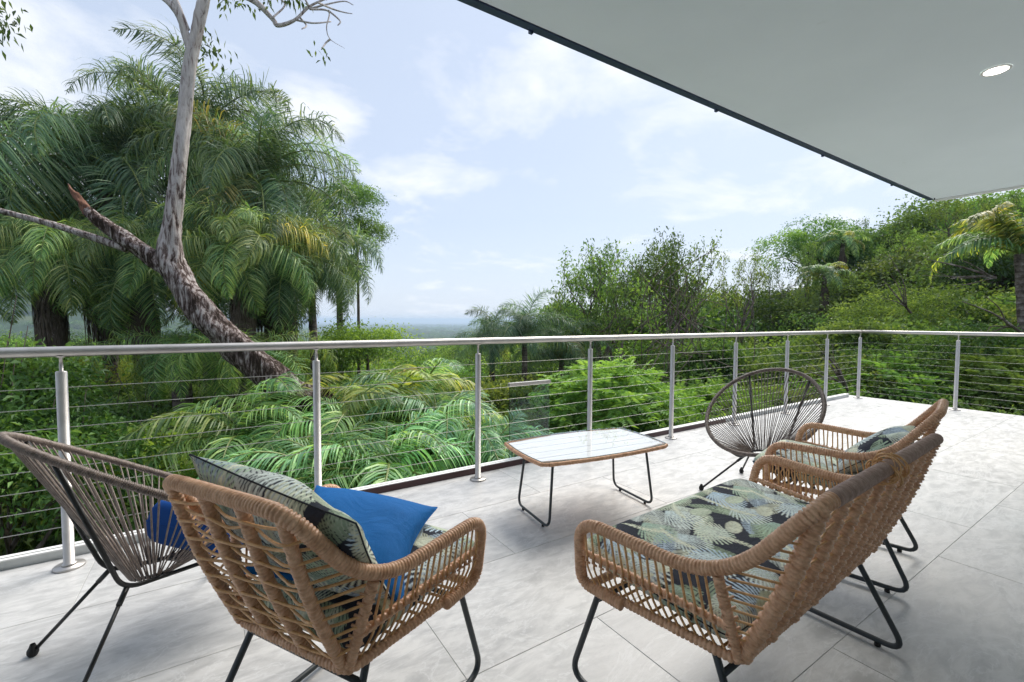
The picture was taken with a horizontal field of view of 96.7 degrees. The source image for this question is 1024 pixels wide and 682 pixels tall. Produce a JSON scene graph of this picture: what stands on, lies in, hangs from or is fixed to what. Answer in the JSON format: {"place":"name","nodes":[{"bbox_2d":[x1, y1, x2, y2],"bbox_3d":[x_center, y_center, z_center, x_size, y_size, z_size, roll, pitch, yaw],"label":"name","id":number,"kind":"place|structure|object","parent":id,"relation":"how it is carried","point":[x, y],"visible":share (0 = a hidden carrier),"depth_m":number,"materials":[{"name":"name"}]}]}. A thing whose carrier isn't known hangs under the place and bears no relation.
{"place":"outdoors","nodes":[
{"label":"outdoors","id":0,"kind":"place"},
{"bbox_2d":[84,324,250,420],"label":"palm tree","id":1,"kind":"object","parent":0,"point":[182,389],"visible":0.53,"depth_m":8.84,"materials":[{"name":"green plant"}]},
{"bbox_2d":[130,328,275,412],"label":"palm tree","id":2,"kind":"object","parent":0,"point":[209,367],"visible":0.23,"depth_m":9.14,"materials":[{"name":"green plant"}]},
{"bbox_2d":[163,323,337,406],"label":"palm tree","id":3,"kind":"object","parent":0,"point":[285,358],"visible":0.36,"depth_m":8.68,"materials":[{"name":"green plant"}]},
{"bbox_2d":[0,278,998,408],"bbox_3d":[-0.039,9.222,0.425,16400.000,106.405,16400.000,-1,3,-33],"label":"ground","id":4,"kind":"structure","parent":0,"point":[20,325],"depth_m":526.61,"materials":[{"name":"green plant"}]},
{"bbox_2d":[0,110,89,287],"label":"palm tree","id":5,"kind":"object","parent":4,"relation":"on","point":[63,181],"visible":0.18,"depth_m":10.45,"materials":[{"name":"green plant"}]},
{"bbox_2d":[0,295,124,487],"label":"bush","id":6,"kind":"object","parent":4,"relation":"on","point":[24,376],"visible":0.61,"depth_m":5.30,"materials":[{"name":"green plant"}]},
{"bbox_2d":[0,200,133,372],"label":"palm tree","id":7,"kind":"object","parent":4,"relation":"on","point":[32,255],"visible":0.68,"depth_m":8.82,"materials":[{"name":"green plant"}]},
{"bbox_2d":[0,181,151,326],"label":"palm tree","id":8,"kind":"object","parent":4,"relation":"on","point":[55,217],"visible":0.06,"depth_m":11.09,"materials":[{"name":"green plant"}]},
{"bbox_2d":[0,340,171,554],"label":"bush","id":9,"kind":"object","parent":4,"relation":"on","point":[10,463],"visible":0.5,"depth_m":4.84,"materials":[{"name":"green plant"}]},
{"bbox_2d":[0,445,183,555],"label":"bush","id":10,"kind":"object","parent":4,"relation":"on","point":[31,544],"visible":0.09,"depth_m":5.29,"materials":[{"name":"green plant"}]},
{"bbox_2d":[0,76,224,385],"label":"palm tree","id":11,"kind":"object","parent":4,"relation":"on","point":[102,171],"visible":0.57,"depth_m":10.21,"materials":[{"name":"green plant"}]},
{"bbox_2d":[70,379,171,429],"bbox_3d":[-7.779,3.693,8.610,2.719,6.023,2.454,-1,3,-33],"label":"bush","id":12,"kind":"object","parent":4,"relation":"on","point":[146,411],"visible":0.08,"depth_m":8.82,"materials":[{"name":"green plant"}]},
{"bbox_2d":[72,356,169,395],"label":"palm tree","id":13,"kind":"object","parent":4,"relation":"on","point":[120,371],"visible":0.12,"depth_m":11.55,"materials":[{"name":"green plant"}]},
{"bbox_2d":[23,413,230,543],"bbox_3d":[-5.374,3.713,7.115,3.302,5.114,3.584,-1,3,-33],"label":"bush","id":14,"kind":"object","parent":4,"relation":"on","point":[167,441],"visible":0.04,"depth_m":6.91,"materials":[{"name":"green plant"}]},
{"bbox_2d":[40,210,219,413],"bbox_3d":[-8.429,2.085,10.547,3.521,9.658,3.580,-1,3,-33],"label":"palm tree","id":15,"kind":"object","parent":4,"relation":"on","point":[148,305],"visible":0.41,"depth_m":9.53,"materials":[{"name":"green plant"}]},
{"bbox_2d":[27,457,242,543],"bbox_3d":[-4.650,3.772,6.008,2.288,4.684,2.874,-1,3,-33],"label":"bush","id":16,"kind":"object","parent":4,"relation":"on","point":[188,474],"visible":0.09,"depth_m":5.43,"materials":[{"name":"green plant"}]},
{"bbox_2d":[80,189,236,386],"bbox_3d":[-7.984,1.690,11.655,4.528,10.590,3.683,0,3,-3],"label":"palm tree","id":17,"kind":"object","parent":4,"relation":"on","point":[159,227],"visible":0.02,"depth_m":10.47,"materials":[{"name":"green plant"}]},
{"bbox_2d":[0,0,352,441],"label":"pale tree","id":18,"kind":"object","parent":4,"relation":"on","point":[202,312],"visible":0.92,"depth_m":6.04,"materials":[{"name":"white plant"}]},
{"bbox_2d":[62,14,306,213],"bbox_3d":[-9.241,-0.637,13.353,6.025,15.890,5.778,0,3,-13],"label":"palm tree","id":19,"kind":"object","parent":4,"relation":"on","point":[246,91],"visible":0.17,"depth_m":12.34,"materials":[{"name":"green palm leaves"},{"name":"bark"}]},
{"bbox_2d":[114,384,330,506],"bbox_3d":[-3.590,3.317,6.060,2.436,5.409,2.278,0,3,-10],"label":"young palm","id":20,"kind":"object","parent":4,"relation":"on","point":[216,441],"visible":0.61,"depth_m":5.51,"materials":[{"name":"green palm leaf"}]},
{"bbox_2d":[128,195,331,408],"bbox_3d":[-5.539,1.851,9.826,3.472,9.485,3.470,0,3,1],"label":"palm tree","id":21,"kind":"object","parent":4,"relation":"on","point":[219,257],"visible":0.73,"depth_m":8.93,"materials":[{"name":"green palm leaves"},{"name":"bark"}]},
{"bbox_2d":[117,82,361,352],"bbox_3d":[-6.009,0.471,11.183,4.607,12.419,4.939,-1,3,-21],"label":"palm tree","id":22,"kind":"object","parent":4,"relation":"on","point":[261,168],"visible":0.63,"depth_m":10.12,"materials":[{"name":"green palm leaves"},{"name":"bark"}]},
{"bbox_2d":[0,281,532,357],"bbox_3d":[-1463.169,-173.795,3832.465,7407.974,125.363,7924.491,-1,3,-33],"label":"distant forest","id":23,"kind":"object","parent":4,"relation":"on","point":[426,330],"visible":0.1,"depth_m":1150.06,"materials":[{"name":"green plant"}]},
{"bbox_2d":[178,371,369,469],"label":"young palm","id":24,"kind":"object","parent":4,"relation":"on","point":[260,396],"visible":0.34,"depth_m":5.84,"materials":[{"name":"green palm leaves"}]},
{"bbox_2d":[182,194,369,370],"bbox_3d":[-5.368,1.768,10.713,4.041,9.784,3.602,-1,3,-33],"label":"palm tree","id":25,"kind":"object","parent":4,"relation":"on","point":[287,313],"visible":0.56,"depth_m":9.84,"materials":[{"name":"green palm leaves"},{"name":"bark"}]},
{"bbox_2d":[196,419,421,488],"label":"young palm","id":26,"kind":"object","parent":4,"relation":"on","point":[271,453],"visible":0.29,"depth_m":5.13,"materials":[{"name":"green palm leaves"}]},
{"bbox_2d":[267,217,387,382],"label":"palm tree","id":27,"kind":"object","parent":4,"relation":"on","point":[313,326],"visible":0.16,"depth_m":11.79,"materials":[{"name":"green plant"}]},
{"bbox_2d":[294,164,394,375],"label":"palm tree","id":28,"kind":"object","parent":4,"relation":"on","point":[364,196],"visible":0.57,"depth_m":15.15,"materials":[{"name":"green plant"}]},
{"bbox_2d":[254,373,445,489],"bbox_3d":[-2.266,3.210,6.625,2.536,5.465,2.565,-1,3,-33],"label":"young palm","id":29,"kind":"object","parent":4,"relation":"on","point":[347,423],"visible":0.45,"depth_m":6.10,"materials":[{"name":"green palm leaves"}]},
{"bbox_2d":[329,202,398,378],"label":"palm tree","id":30,"kind":"object","parent":4,"relation":"on","point":[377,230],"visible":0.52,"depth_m":15.86,"materials":[{"name":"green plant"}]},
{"bbox_2d":[298,316,432,380],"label":"broadleaf tree","id":31,"kind":"object","parent":4,"relation":"on","point":[347,355],"visible":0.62,"depth_m":14.51,"materials":[{"name":"green plant"}]},
{"bbox_2d":[269,409,474,489],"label":"young palm","id":32,"kind":"object","parent":4,"relation":"on","point":[395,474],"visible":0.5,"depth_m":5.12,"materials":[{"name":"green palm leaf"}]},
{"bbox_2d":[285,364,473,444],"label":"young palm","id":33,"kind":"object","parent":4,"relation":"on","point":[426,377],"visible":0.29,"depth_m":6.99,"materials":[{"name":"green palm leaf"}]},
{"bbox_2d":[323,346,474,380],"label":"broadleaf tree","id":34,"kind":"object","parent":4,"relation":"on","point":[390,364],"visible":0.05,"depth_m":19.46,"materials":[{"name":"green plant"}]},
{"bbox_2d":[340,358,487,433],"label":"young palm","id":35,"kind":"object","parent":4,"relation":"on","point":[433,390],"visible":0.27,"depth_m":7.92,"materials":[{"name":"green palm leaf"}]},
{"bbox_2d":[342,390,508,470],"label":"young palm","id":36,"kind":"object","parent":4,"relation":"on","point":[455,409],"visible":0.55,"depth_m":6.10,"materials":[{"name":"green palm leaf"}]},
{"bbox_2d":[405,410,552,474],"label":"young palm","id":37,"kind":"object","parent":4,"relation":"on","point":[485,458],"visible":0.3,"depth_m":5.74,"materials":[{"name":"green palm leaf"}]},
{"bbox_2d":[450,305,535,381],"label":"palm tree","id":38,"kind":"object","parent":4,"relation":"on","point":[482,347],"visible":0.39,"depth_m":14.64,"materials":[{"name":"green plant"}]},
{"bbox_2d":[447,372,538,416],"bbox_3d":[-0.240,3.172,11.553,3.840,4.850,3.546,-1,3,-33],"label":"bush","id":39,"kind":"object","parent":4,"relation":"on","point":[499,393],"visible":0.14,"depth_m":10.78,"materials":[{"name":"green plant"}]},
{"bbox_2d":[473,351,572,383],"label":"broadleaf tree","id":40,"kind":"object","parent":4,"relation":"on","point":[504,371],"visible":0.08,"depth_m":17.94,"materials":[{"name":"green plant"}]},
{"bbox_2d":[471,286,581,380],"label":"palm tree","id":41,"kind":"object","parent":4,"relation":"on","point":[523,323],"visible":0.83,"depth_m":13.15,"materials":[{"name":"green plant"}]},
{"bbox_2d":[507,314,617,384],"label":"broadleaf tree","id":42,"kind":"object","parent":4,"relation":"on","point":[554,355],"visible":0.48,"depth_m":14.57,"materials":[{"name":"green plant"}]},
{"bbox_2d":[539,275,634,376],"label":"branching tree","id":43,"kind":"object","parent":4,"relation":"on","point":[592,328],"visible":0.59,"depth_m":14.71,"materials":[{"name":"green plant"}]},
{"bbox_2d":[543,238,640,376],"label":"branching tree","id":44,"kind":"object","parent":4,"relation":"on","point":[600,265],"visible":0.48,"depth_m":16.50,"materials":[{"name":"green plant"}]},
{"bbox_2d":[553,238,667,363],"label":"branching tree","id":45,"kind":"object","parent":4,"relation":"on","point":[597,287],"visible":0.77,"depth_m":15.78,"materials":[{"name":"green plant"}]},
{"bbox_2d":[536,348,698,433],"bbox_3d":[1.766,2.668,8.427,3.381,5.046,3.233,-1,3,-33],"label":"feathery shrub","id":46,"kind":"object","parent":4,"relation":"on","point":[573,386],"visible":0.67,"depth_m":7.66,"materials":[{"name":"green plant"}]},
{"bbox_2d":[601,226,691,370],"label":"branching tree","id":47,"kind":"object","parent":4,"relation":"on","point":[673,253],"visible":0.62,"depth_m":16.89,"materials":[{"name":"green plant"}]},
{"bbox_2d":[578,324,714,370],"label":"broadleaf tree","id":48,"kind":"object","parent":4,"relation":"on","point":[636,352],"visible":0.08,"depth_m":17.72,"materials":[{"name":"green plant"}]},
{"bbox_2d":[627,242,706,348],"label":"branching tree","id":49,"kind":"object","parent":4,"relation":"on","point":[673,302],"visible":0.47,"depth_m":17.80,"materials":[{"name":"green plant"}]},
{"bbox_2d":[628,406,741,431],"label":"bush","id":50,"kind":"object","parent":4,"relation":"on","point":[692,418],"visible":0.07,"depth_m":7.04,"materials":[{"name":"green plant"}]},
{"bbox_2d":[612,286,761,340],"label":"broadleaf tree","id":51,"kind":"object","parent":4,"relation":"on","point":[710,321],"visible":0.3,"depth_m":20.24,"materials":[{"name":"green plant"}]},
{"bbox_2d":[644,229,729,345],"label":"branching tree","id":52,"kind":"object","parent":4,"relation":"on","point":[692,277],"visible":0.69,"depth_m":16.80,"materials":[{"name":"green plant"}]},
{"bbox_2d":[637,332,772,388],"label":"broadleaf tree","id":53,"kind":"object","parent":4,"relation":"on","point":[706,346],"visible":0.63,"depth_m":13.10,"materials":[{"name":"green plant"}]},
{"bbox_2d":[667,375,755,415],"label":"feathery shrub","id":54,"kind":"object","parent":4,"relation":"on","point":[701,390],"visible":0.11,"depth_m":9.11,"materials":[{"name":"green plant"}]},
{"bbox_2d":[709,243,771,344],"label":"branching tree","id":55,"kind":"object","parent":4,"relation":"on","point":[756,274],"visible":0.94,"depth_m":17.13,"materials":[{"name":"green plant"}]},
{"bbox_2d":[699,302,791,347],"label":"broadleaf tree","id":56,"kind":"object","parent":4,"relation":"on","point":[755,322],"visible":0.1,"depth_m":20.59,"materials":[{"name":"green plant"}]},
{"bbox_2d":[717,347,824,387],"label":"broadleaf tree","id":57,"kind":"object","parent":4,"relation":"on","point":[779,363],"visible":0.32,"depth_m":12.58,"materials":[{"name":"green plant"}]},
{"bbox_2d":[718,288,862,347],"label":"broadleaf tree","id":58,"kind":"object","parent":4,"relation":"on","point":[778,308],"visible":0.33,"depth_m":20.59,"materials":[{"name":"green plant"}]},
{"bbox_2d":[743,213,881,310],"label":"broadleaf tree","id":59,"kind":"object","parent":4,"relation":"on","point":[794,241],"visible":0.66,"depth_m":25.83,"materials":[{"name":"green plant"}]},
{"bbox_2d":[792,261,857,327],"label":"palm tree","id":60,"kind":"object","parent":4,"relation":"on","point":[831,273],"visible":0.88,"depth_m":20.83,"materials":[{"name":"green plant"}]},
{"bbox_2d":[765,372,891,400],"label":"bush","id":61,"kind":"object","parent":4,"relation":"on","point":[842,389],"visible":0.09,"depth_m":10.83,"materials":[{"name":"green plant"}]},
{"bbox_2d":[759,262,924,330],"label":"broadleaf tree","id":62,"kind":"object","parent":4,"relation":"on","point":[845,285],"visible":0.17,"depth_m":20.98,"materials":[{"name":"green plant"}]},
{"bbox_2d":[779,226,907,298],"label":"broadleaf tree","id":63,"kind":"object","parent":4,"relation":"on","point":[869,252],"visible":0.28,"depth_m":25.38,"materials":[{"name":"green plant"}]},
{"bbox_2d":[816,228,872,293],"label":"palm tree","id":64,"kind":"object","parent":4,"relation":"on","point":[842,255],"visible":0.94,"depth_m":23.72,"materials":[{"name":"green plant"}]},
{"bbox_2d":[776,315,914,371],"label":"broadleaf tree","id":65,"kind":"object","parent":4,"relation":"on","point":[835,340],"visible":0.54,"depth_m":13.19,"materials":[{"name":"green plant"}]},
{"bbox_2d":[781,348,940,401],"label":"broadleaf tree","id":66,"kind":"object","parent":4,"relation":"on","point":[821,365],"visible":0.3,"depth_m":11.05,"materials":[{"name":"green plant"}]},
{"bbox_2d":[817,282,968,328],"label":"broadleaf tree","id":67,"kind":"object","parent":4,"relation":"on","point":[853,308],"visible":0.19,"depth_m":16.53,"materials":[{"name":"green plant"}]},
{"bbox_2d":[836,313,960,363],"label":"broadleaf tree","id":68,"kind":"object","parent":4,"relation":"on","point":[894,324],"visible":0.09,"depth_m":12.95,"materials":[{"name":"green plant"}]},
{"bbox_2d":[831,350,968,406],"bbox_3d":[9.259,1.313,11.099,2.672,2.211,2.735,-1,3,-33],"label":"feathery shrub","id":69,"kind":"object","parent":4,"relation":"on","point":[896,377],"visible":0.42,"depth_m":10.48,"materials":[{"name":"green plant"}]},
{"bbox_2d":[829,240,978,307],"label":"broadleaf tree","id":70,"kind":"object","parent":4,"relation":"on","point":[872,266],"visible":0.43,"depth_m":21.17,"materials":[{"name":"green plant"}]},
{"bbox_2d":[866,221,945,259],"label":"broadleaf tree","id":71,"kind":"object","parent":4,"relation":"on","point":[891,237],"visible":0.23,"depth_m":25.87,"materials":[{"name":"green plant"}]},
{"bbox_2d":[822,340,999,408],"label":"broadleaf tree","id":72,"kind":"object","parent":4,"relation":"on","point":[885,357],"visible":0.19,"depth_m":10.88,"materials":[{"name":"green plant"}]},
{"bbox_2d":[827,272,1011,323],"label":"broadleaf tree","id":73,"kind":"object","parent":4,"relation":"on","point":[945,288],"visible":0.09,"depth_m":16.70,"materials":[{"name":"green plant"}]},
{"bbox_2d":[867,364,998,411],"bbox_3d":[9.750,1.486,11.288,3.005,2.057,3.714,3,4,42],"label":"bush","id":74,"kind":"object","parent":4,"relation":"on","point":[933,389],"visible":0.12,"depth_m":9.98,"materials":[{"name":"green plant"}]},
{"bbox_2d":[866,280,1016,332],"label":"broadleaf tree","id":75,"kind":"object","parent":4,"relation":"on","point":[927,312],"visible":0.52,"depth_m":13.28,"materials":[{"name":"green plant"}]},
{"bbox_2d":[872,192,1023,254],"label":"broadleaf tree","id":76,"kind":"object","parent":4,"relation":"on","point":[919,218],"visible":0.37,"depth_m":25.67,"materials":[{"name":"green plant"}]},
{"bbox_2d":[875,315,1023,378],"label":"broadleaf tree","id":77,"kind":"object","parent":4,"relation":"on","point":[929,342],"visible":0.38,"depth_m":10.90,"materials":[{"name":"green plant"}]},
{"bbox_2d":[886,229,1022,305],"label":"broadleaf tree","id":78,"kind":"object","parent":4,"relation":"on","point":[1003,275],"visible":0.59,"depth_m":16.75,"materials":[{"name":"green plant"}]},
{"bbox_2d":[901,292,1016,328],"bbox_3d":[15.200,-0.181,14.046,5.277,3.032,4.814,-1,3,-33],"label":"bush","id":79,"kind":"object","parent":4,"relation":"on","point":[1007,303],"visible":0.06,"depth_m":13.31,"materials":[{"name":"green plant"}]},
{"bbox_2d":[923,194,999,288],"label":"branching tree","id":80,"kind":"object","parent":4,"relation":"on","point":[940,211],"visible":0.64,"depth_m":18.77,"materials":[{"name":"green plant"}]},
{"bbox_2d":[929,201,1023,331],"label":"palm tree","id":81,"kind":"object","parent":4,"relation":"on","point":[1008,234],"visible":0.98,"depth_m":11.41,"materials":[{"name":"green plant"}]},
{"bbox_2d":[931,344,1023,415],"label":"feathery shrub","id":82,"kind":"object","parent":4,"relation":"on","point":[987,363],"visible":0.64,"depth_m":9.87,"materials":[{"name":"green plant"}]},
{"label":"broadleaf tree","id":83,"kind":"object","parent":4,"relation":"on","visible":0},
{"bbox_2d":[619,246,754,386],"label":"dry vines","id":84,"kind":"object","parent":83,"relation":"on","point":[677,325],"visible":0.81,"depth_m":12.13,"materials":[{"name":"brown plant"}]},
{"bbox_2d":[0,395,1023,681],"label":"deck slab","id":85,"kind":"structure","parent":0,"point":[956,611],"depth_m":1.92,"materials":[{"name":"grey tile"}]},
{"bbox_2d":[0,431,280,681],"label":"cord chair","id":86,"kind":"object","parent":85,"relation":"on","point":[34,459],"visible":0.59,"depth_m":1.53,"materials":[{"name":"plastic"}]},
{"bbox_2d":[146,500,242,555],"bbox_3d":[-1.212,0.733,1.878,0.364,0.183,0.324,7,-6,10],"label":"throw pillow","id":87,"kind":"object","parent":86,"relation":"on","point":[165,509],"visible":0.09,"depth_m":1.74,"materials":[{"name":"blue fabric"}]},
{"bbox_2d":[162,474,486,681],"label":"rattan armchair","id":88,"kind":"object","parent":85,"relation":"on","point":[190,497],"visible":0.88,"depth_m":1.08,"materials":[{"name":"cane"},{"name":"black metal"}]},
{"bbox_2d":[253,524,474,648],"bbox_3d":[-0.452,0.690,1.397,0.515,0.107,0.504,2,7,27],"label":"seat cushion","id":89,"kind":"object","parent":88,"relation":"on","point":[427,534],"visible":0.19,"depth_m":1.21,"materials":[{"name":"fabric"}]},
{"bbox_2d":[189,454,390,599],"bbox_3d":[-0.543,0.472,1.161,0.496,0.397,0.174,13,41,18],"label":"back cushion","id":90,"kind":"object","parent":89,"relation":"on","point":[342,531],"visible":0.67,"depth_m":1.04,"materials":[{"name":"fabric"}]},
{"bbox_2d":[244,485,437,601],"bbox_3d":[-0.485,0.594,1.393,0.436,0.150,0.435,10,13,1],"label":"throw pillow","id":91,"kind":"object","parent":89,"relation":"on","point":[391,527],"visible":0.39,"depth_m":1.40,"materials":[{"name":"blue fabric"}]},
{"bbox_2d":[0,393,848,571],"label":"edge curb","id":92,"kind":"structure","parent":85,"relation":"on","point":[24,560],"depth_m":3.29,"materials":[{"name":"white"}]},
{"bbox_2d":[508,379,550,457],"bbox_3d":[0.158,0.704,3.910,0.430,0.715,0.058,-1,3,-33],"label":"glass screen","id":93,"kind":"object","parent":92,"relation":"on","point":[519,391],"visible":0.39,"depth_m":3.90,"materials":[{"name":"teal"}]},
{"bbox_2d":[0,330,862,573],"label":"railing","id":94,"kind":"object","parent":85,"relation":"on","point":[70,562],"visible":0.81,"depth_m":2.80,"materials":[{"name":"metal"}]},
{"bbox_2d":[504,427,667,526],"bbox_3d":[0.473,0.857,2.923,0.981,0.424,0.581,-1,3,-26],"label":"coffee table","id":95,"kind":"object","parent":85,"relation":"on","point":[552,451],"visible":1,"depth_m":2.85,"materials":[{"name":"white glass"},{"name":"cane"},{"name":"black metal"}]},
{"bbox_2d":[572,433,943,681],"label":"rattan loveseat","id":96,"kind":"object","parent":85,"relation":"on","point":[842,529],"visible":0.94,"depth_m":1.18,"materials":[{"name":"cane"},{"name":"weathered cane"},{"name":"dark metal"}]},
{"bbox_2d":[587,479,808,638],"bbox_3d":[0.774,0.688,1.593,1.022,0.105,0.504,-2,7,-36],"label":"seat cushion","id":97,"kind":"object","parent":96,"relation":"on","point":[729,518],"visible":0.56,"depth_m":1.50,"materials":[{"name":"fabric"}]},
{"bbox_2d":[699,368,826,490],"bbox_3d":[1.753,0.637,3.191,0.813,0.849,0.731,-2,4,-43],"label":"cord chair","id":98,"kind":"object","parent":85,"relation":"on","point":[742,450],"visible":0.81,"depth_m":3.30,"materials":[{"name":"plastic"}]},
{"bbox_2d":[762,399,948,592],"bbox_3d":[1.711,0.684,2.320,0.649,0.833,0.712,-2,4,-45],"label":"rattan armchair","id":99,"kind":"object","parent":85,"relation":"on","point":[927,421],"visible":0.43,"depth_m":2.19,"materials":[{"name":"cane"},{"name":"dark metal"}]},
{"bbox_2d":[752,440,861,487],"bbox_3d":[1.622,0.652,2.407,0.515,0.108,0.504,-2,8,-45],"label":"seat cushion","id":100,"kind":"object","parent":99,"relation":"on","point":[806,460],"visible":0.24,"depth_m":2.33,"materials":[{"name":"fabric"}]},
{"bbox_2d":[835,426,915,472],"bbox_3d":[1.787,0.528,2.236,0.417,0.125,0.358,1,-37,-48],"label":"back cushion","id":101,"kind":"object","parent":100,"relation":"on","point":[884,438],"visible":0.58,"depth_m":2.14,"materials":[{"name":"fabric"}]},
{"bbox_2d":[860,330,1023,410],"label":"railing","id":102,"kind":"object","parent":85,"relation":"on","point":[956,378],"visible":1,"depth_m":6.18,"materials":[{"name":"metal"}]},
{"bbox_2d":[0,0,1023,319],"label":"sky","id":103,"kind":"structure","parent":0,"point":[501,148],"materials":[{"name":"blue"}]},
{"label":"house wall","id":104,"kind":"structure","parent":0,"visible":0},
{"bbox_2d":[457,0,1023,201],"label":"roof overhang","id":105,"kind":"object","parent":104,"relation":"on","point":[905,95],"visible":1,"depth_m":2.51,"materials":[{"name":"paint"}]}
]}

